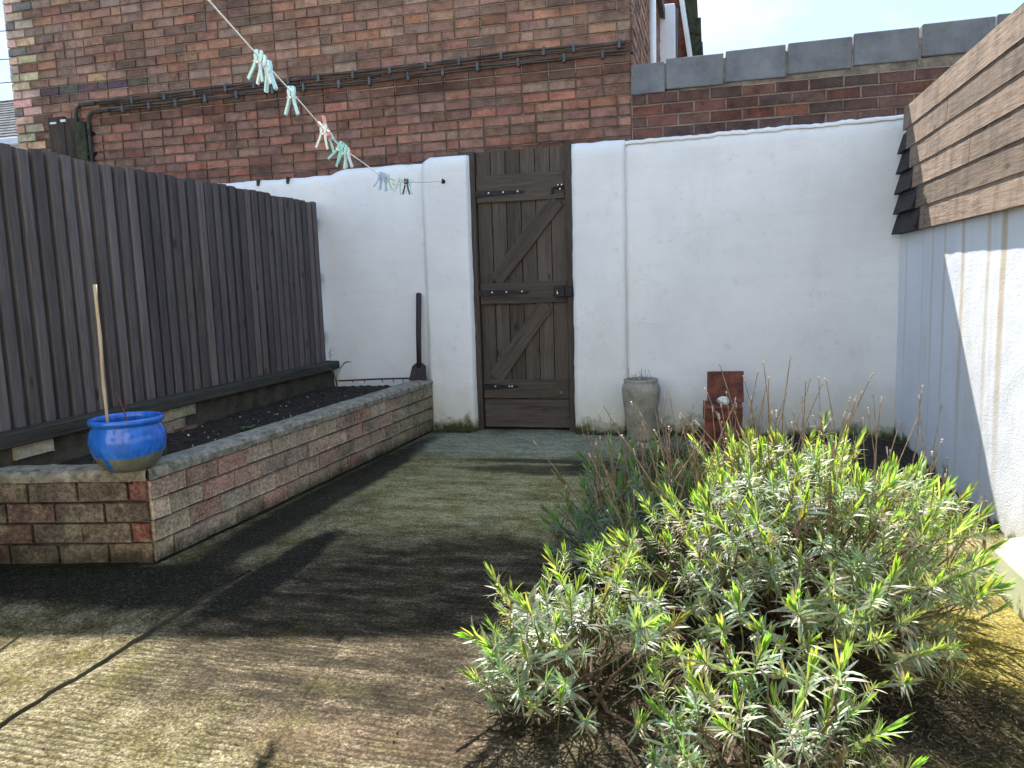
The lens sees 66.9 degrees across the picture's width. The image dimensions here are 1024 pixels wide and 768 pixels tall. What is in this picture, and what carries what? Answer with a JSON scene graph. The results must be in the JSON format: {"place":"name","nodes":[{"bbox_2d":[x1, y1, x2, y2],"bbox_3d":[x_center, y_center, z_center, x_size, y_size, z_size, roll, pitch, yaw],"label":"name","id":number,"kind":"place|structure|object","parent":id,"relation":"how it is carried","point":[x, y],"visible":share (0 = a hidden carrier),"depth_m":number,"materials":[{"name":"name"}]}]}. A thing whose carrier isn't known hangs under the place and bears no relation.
{"place":"outdoors","nodes":[
{"label":"outdoors","id":0,"kind":"place"},
{"bbox_2d":[0,431,465,722],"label":"side slab","id":1,"kind":"structure","parent":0,"point":[60,624],"depth_m":2.94,"materials":[{"name":"concrete"}]},
{"bbox_2d":[0,559,265,728],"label":"slab edge","id":2,"kind":"object","parent":1,"relation":"on","point":[81,675],"visible":0.32,"depth_m":2.38,"materials":[{"name":"grey concrete"}]},
{"bbox_2d":[0,370,334,466],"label":"retaining wall","id":3,"kind":"structure","parent":1,"relation":"on","point":[58,450],"depth_m":4.43,"materials":[{"name":"brick"}]},
{"bbox_2d":[0,143,339,450],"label":"board fence","id":4,"kind":"object","parent":3,"relation":"on","point":[206,290],"visible":0.99,"depth_m":4.09,"materials":[{"name":"grey wood"}]},
{"bbox_2d":[0,379,433,565],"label":"raised brick bed","id":5,"kind":"object","parent":1,"relation":"on","point":[165,507],"visible":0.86,"depth_m":3.40,"materials":[{"name":"brick"}]},
{"bbox_2d":[87,411,166,472],"bbox_3d":[-1.558,0.237,3.149,0.291,0.213,0.290,0,8,15],"label":"plant pot","id":6,"kind":"object","parent":5,"relation":"on","point":[134,442],"visible":1,"depth_m":3.05,"materials":[{"name":"blue ceramic"}]},
{"bbox_2d":[93,285,108,421],"bbox_3d":[-1.657,-0.086,3.129,0.024,0.626,0.015,0,8,15],"label":"bamboo cane","id":7,"kind":"object","parent":6,"relation":"on","point":[100,353],"visible":0.88,"depth_m":3.12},
{"bbox_2d":[115,392,133,420],"bbox_3d":[-1.553,0.110,3.100,0.095,0.156,0.058,0,8,15],"label":"potted seedling","id":8,"kind":"object","parent":6,"relation":"on","point":[122,406],"visible":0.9,"depth_m":3.10,"materials":[{"name":"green plant"}]},
{"bbox_2d":[57,385,391,483],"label":"soil","id":9,"kind":"structure","parent":5,"relation":"in","point":[233,424],"depth_m":4.66,"materials":[{"name":"black soil"}]},
{"bbox_2d":[241,425,253,429],"bbox_3d":[-1.435,0.236,4.216,0.083,0.029,0.092,-5,8,-21],"label":"pale seedling","id":10,"kind":"object","parent":9,"relation":"on","point":[246,428],"visible":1,"depth_m":4.22,"materials":[{"name":"green plant"}]},
{"bbox_2d":[330,361,349,387],"bbox_3d":[-1.290,-0.064,5.911,0.192,0.225,0.056,0,8,15],"label":"strap leaf plant","id":11,"kind":"object","parent":9,"relation":"on","point":[336,381],"visible":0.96,"depth_m":5.92,"materials":[{"name":"green plant"}]},
{"bbox_2d":[338,377,409,382],"bbox_3d":[-1.051,-0.029,5.932,0.584,0.034,0.047,-1,7,11],"label":"rusty rod","id":12,"kind":"object","parent":5,"relation":"on","point":[364,380],"visible":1,"depth_m":5.94,"materials":[{"name":"brown metal"}]},
{"bbox_2d":[409,293,426,380],"bbox_3d":[-0.709,-0.357,5.837,0.140,0.654,0.101,0,8,15],"label":"garden spade","id":13,"kind":"object","parent":5,"relation":"on","point":[418,370],"visible":1,"depth_m":5.83,"materials":[{"name":"black wood"}]},
{"bbox_2d":[217,155,478,431],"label":"white wall","id":14,"kind":"structure","parent":1,"relation":"on","point":[386,256],"depth_m":5.89,"materials":[{"name":"paint"}]},
{"bbox_2d":[207,0,444,183],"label":"washing line","id":15,"kind":"object","parent":14,"relation":"attached to","point":[249,46],"visible":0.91,"depth_m":2.38,"materials":[{"name":"plastic"}]},
{"bbox_2d":[247,49,263,82],"bbox_3d":[-0.707,-0.883,2.151,0.045,0.085,0.019,9,6,-7],"label":"clothes peg","id":16,"kind":"object","parent":15,"relation":"hanging from","point":[258,60],"visible":0.99,"depth_m":2.15,"materials":[{"name":"teal plastic"}]},
{"bbox_2d":[256,55,271,84],"bbox_3d":[-0.701,-0.884,2.182,0.043,0.081,0.018,0,8,6],"label":"clothes peg","id":17,"kind":"object","parent":15,"relation":"hanging from","point":[264,65],"visible":0.75,"depth_m":2.18,"materials":[{"name":"white plastic"}]},
{"bbox_2d":[264,60,277,92],"bbox_3d":[-0.696,-0.883,2.222,0.045,0.086,0.019,-3,6,29],"label":"clothes peg","id":18,"kind":"object","parent":15,"relation":"hanging from","point":[271,75],"visible":0.68,"depth_m":2.22,"materials":[{"name":"teal plastic"}]},
{"bbox_2d":[284,85,298,115],"bbox_3d":[-0.688,-0.884,2.418,0.046,0.088,0.020,3,8,8],"label":"clothes peg","id":19,"kind":"object","parent":15,"relation":"hanging from","point":[292,94],"visible":1,"depth_m":2.41,"materials":[{"name":"teal plastic"}]},
{"bbox_2d":[315,123,328,149],"bbox_3d":[-0.671,-0.877,2.747,0.046,0.088,0.020,6,7,-3],"label":"clothes peg","id":20,"kind":"object","parent":15,"relation":"hanging from","point":[323,132],"visible":0.99,"depth_m":2.74,"materials":[{"name":"white plastic"}]},
{"bbox_2d":[317,115,330,138],"bbox_3d":[-0.675,-0.921,2.791,0.019,0.086,0.045,-10,-20,-46],"label":"clothes peg","id":21,"kind":"object","parent":15,"relation":"hanging from","point":[328,133],"visible":0.43,"depth_m":2.78,"materials":[{"name":"pink plastic"}]},
{"bbox_2d":[328,130,342,153],"bbox_3d":[-0.652,-0.882,2.819,0.044,0.083,0.019,-31,8,1],"label":"clothes peg","id":22,"kind":"object","parent":15,"relation":"hanging from","point":[331,139],"visible":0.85,"depth_m":2.81,"materials":[{"name":"teal plastic"}]},
{"bbox_2d":[328,141,345,164],"bbox_3d":[-0.667,-0.888,2.966,0.045,0.086,0.019,29,5,-6],"label":"clothes peg","id":23,"kind":"object","parent":15,"relation":"hanging from","point":[339,148],"visible":0.96,"depth_m":2.96,"materials":[{"name":"teal plastic"}]},
{"bbox_2d":[335,145,347,168],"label":"clothes peg","id":24,"kind":"object","parent":15,"relation":"hanging from","point":[344,151],"visible":0.77,"depth_m":3.01,"materials":[{"name":"green plastic"}]},
{"bbox_2d":[343,147,353,168],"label":"clothes peg","id":25,"kind":"object","parent":15,"relation":"hanging from","point":[348,155],"visible":0.65,"depth_m":3.05,"materials":[{"name":"white plastic"}]},
{"bbox_2d":[373,171,383,189],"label":"clothes peg","id":26,"kind":"object","parent":15,"relation":"hanging from","point":[380,177],"visible":0.99,"depth_m":3.64,"materials":[{"name":"blue plastic"}]},
{"bbox_2d":[378,173,387,190],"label":"clothes peg","id":27,"kind":"object","parent":15,"relation":"hanging from","point":[384,179],"visible":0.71,"depth_m":3.70,"materials":[{"name":"blue plastic"}]},
{"bbox_2d":[384,174,392,191],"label":"clothes peg","id":28,"kind":"object","parent":15,"relation":"hanging from","point":[387,180],"visible":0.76,"depth_m":3.77,"materials":[{"name":"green plastic"}]},
{"bbox_2d":[387,177,398,194],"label":"clothes peg","id":29,"kind":"object","parent":15,"relation":"hanging from","point":[393,183],"visible":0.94,"depth_m":3.97,"materials":[{"name":"white plastic"}]},
{"bbox_2d":[394,178,402,194],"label":"clothes peg","id":30,"kind":"object","parent":15,"relation":"hanging from","point":[401,180],"visible":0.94,"depth_m":4.09,"materials":[{"name":"green plastic"}]},
{"bbox_2d":[402,178,409,194],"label":"clothes peg","id":31,"kind":"object","parent":15,"relation":"hanging from","point":[406,182],"visible":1,"depth_m":4.27,"materials":[{"name":"black plastic"}]},
{"bbox_2d":[405,179,412,193],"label":"clothes peg","id":32,"kind":"object","parent":15,"relation":"hanging from","point":[409,183],"visible":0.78,"depth_m":4.36,"materials":[{"name":"teal plastic"}]},
{"bbox_2d":[461,143,575,431],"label":"wooden gate","id":33,"kind":"structure","parent":14,"relation":"attached to","point":[534,186],"depth_m":5.74,"materials":[{"name":"wood"}]},
{"bbox_2d":[0,427,1023,767],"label":"yard slab","id":34,"kind":"structure","parent":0,"point":[170,693],"depth_m":2.26,"materials":[{"name":"concrete"}]},
{"bbox_2d":[22,435,1023,767],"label":"leaf litter","id":35,"kind":"object","parent":34,"relation":"on","point":[968,717],"visible":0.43,"depth_m":1.95,"materials":[{"name":"brown plant"}]},
{"bbox_2d":[451,538,689,747],"bbox_3d":[0.174,0.655,2.071,0.600,0.486,0.719,0,8,15],"label":"lavender bush","id":36,"kind":"object","parent":34,"relation":"on","point":[564,695],"visible":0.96,"depth_m":1.95,"materials":[{"name":"green plant"}]},
{"bbox_2d":[533,392,742,587],"bbox_3d":[0.469,0.407,2.955,0.809,0.721,0.867,5,10,43],"label":"lavender bush","id":37,"kind":"object","parent":34,"relation":"on","point":[625,489],"visible":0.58,"depth_m":2.92,"materials":[{"name":"green plant"}]},
{"bbox_2d":[622,377,659,440],"bbox_3d":[0.896,0.172,5.378,0.264,0.423,0.265,0,8,15],"label":"garden urn","id":38,"kind":"object","parent":34,"relation":"on","point":[643,396],"visible":0.94,"depth_m":5.28,"materials":[{"name":"stone"}]},
{"bbox_2d":[628,368,651,380],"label":"dry stalks","id":39,"kind":"object","parent":38,"relation":"on","point":[636,377],"visible":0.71,"depth_m":5.36,"materials":[{"name":"beige plant"}]},
{"bbox_2d":[685,426,698,440],"bbox_3d":[1.240,0.340,5.329,0.094,0.088,0.129,0,8,15],"label":"clay brick","id":40,"kind":"object","parent":34,"relation":"on","point":[696,436],"visible":0.52,"depth_m":5.27,"materials":[{"name":"brown brick"}]},
{"bbox_2d":[432,429,999,537],"bbox_3d":[1.399,0.416,4.908,4.069,0.032,1.956,7,12,52],"label":"wall moss","id":41,"kind":"object","parent":34,"relation":"on","point":[470,431],"depth_m":5.57,"materials":[{"name":"green plant"}]},
{"bbox_2d":[705,439,738,444],"bbox_3d":[1.384,0.376,5.087,0.230,0.071,0.254,0,8,15],"label":"terracotta brick","id":42,"kind":"object","parent":34,"relation":"on","point":[709,442],"visible":0.09,"depth_m":4.98,"materials":[{"name":"brown brick"}]},
{"bbox_2d":[704,419,741,439],"bbox_3d":[1.381,0.273,5.073,0.238,0.143,0.255,0,8,15],"label":"terracotta brick","id":43,"kind":"object","parent":42,"relation":"on","point":[709,428],"visible":0.48,"depth_m":4.96,"materials":[{"name":"red brick"}]},
{"bbox_2d":[703,400,742,418],"bbox_3d":[1.371,0.166,5.050,0.248,0.083,0.274,0,8,15],"label":"terracotta tile","id":44,"kind":"object","parent":43,"relation":"on","point":[738,409],"visible":0.81,"depth_m":4.93,"materials":[{"name":"red ceramic"}]},
{"bbox_2d":[717,396,728,404],"bbox_3d":[1.361,0.107,4.995,0.079,0.060,0.078,0,8,15],"label":"white stone","id":45,"kind":"object","parent":44,"relation":"on","point":[722,400],"visible":0.92,"depth_m":4.97,"materials":[{"name":"stone"}]},
{"bbox_2d":[707,371,743,402],"bbox_3d":[1.405,0.018,5.104,0.234,0.198,0.095,0,8,15],"label":"terracotta tile","id":46,"kind":"object","parent":44,"relation":"on","point":[716,388],"visible":0.85,"depth_m":5.08,"materials":[{"name":"red ceramic"}]},
{"bbox_2d":[571,114,906,437],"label":"white wall","id":47,"kind":"structure","parent":34,"relation":"on","point":[696,258],"depth_m":5.27,"materials":[{"name":"paint"}]},
{"bbox_2d":[639,630,928,767],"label":"lavender bush","id":48,"kind":"object","parent":34,"relation":"on","point":[794,737],"visible":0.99,"depth_m":1.66,"materials":[{"name":"green plant"}]},
{"bbox_2d":[573,356,1017,725],"bbox_3d":[0.842,0.378,2.464,1.273,0.923,1.637,0,8,15],"label":"lavender bush","id":49,"kind":"object","parent":34,"relation":"on","point":[761,591],"visible":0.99,"depth_m":2.13,"materials":[{"name":"green plant"}]},
{"bbox_2d":[691,434,937,490],"bbox_3d":[1.655,0.429,4.580,1.400,0.112,1.500,0,8,15],"label":"earth heap","id":50,"kind":"object","parent":34,"relation":"on","point":[906,457],"visible":0.25,"depth_m":4.53,"materials":[{"name":"soil"}]},
{"bbox_2d":[631,13,1010,139],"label":"coped wall","id":51,"kind":"structure","parent":34,"relation":"on","point":[884,73],"depth_m":5.21,"materials":[{"name":"brick"}]},
{"bbox_2d":[894,206,1023,621],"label":"side wall","id":52,"kind":"structure","parent":34,"relation":"on","point":[960,345],"depth_m":3.61,"materials":[{"name":"white paint"}]},
{"bbox_2d":[891,3,1023,234],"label":"timber cladding","id":53,"kind":"structure","parent":52,"relation":"on","point":[961,149],"depth_m":3.55,"materials":[{"name":"brown wood"}]},
{"bbox_2d":[0,0,1023,127],"label":"sky","id":54,"kind":"structure","parent":0,"point":[726,25],"materials":[{"name":"white"}]},
{"label":"ground","id":55,"kind":"structure","parent":0,"visible":0},
{"bbox_2d":[0,99,18,147],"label":"distant house","id":56,"kind":"structure","parent":55,"relation":"on","point":[8,133],"depth_m":11.98,"materials":[{"name":"tile"}]},
{"bbox_2d":[2,0,678,378],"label":"brick building","id":57,"kind":"structure","parent":55,"relation":"on","point":[164,86],"depth_m":6.12,"materials":[{"name":"brick"}]},
{"bbox_2d":[660,3,675,63],"bbox_3d":[1.689,-3.159,8.430,0.175,1.800,0.150,0,8,15],"label":"window frame","id":58,"kind":"structure","parent":57,"relation":"in","point":[667,28],"depth_m":8.28,"materials":[{"name":"white plastic"}]},
{"bbox_2d":[675,8,678,57],"bbox_3d":[1.745,-3.182,8.594,0.200,1.800,0.180,0,8,15],"label":"window pane","id":59,"kind":"structure","parent":57,"relation":"in","point":[676,9],"depth_m":8.41,"materials":[{"name":"grey glass"}]},
{"bbox_2d":[664,0,702,57],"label":"lean to roof","id":60,"kind":"object","parent":55,"relation":"on","point":[690,40],"visible":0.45,"depth_m":8.77,"materials":[{"name":"ceramic"}]}
]}

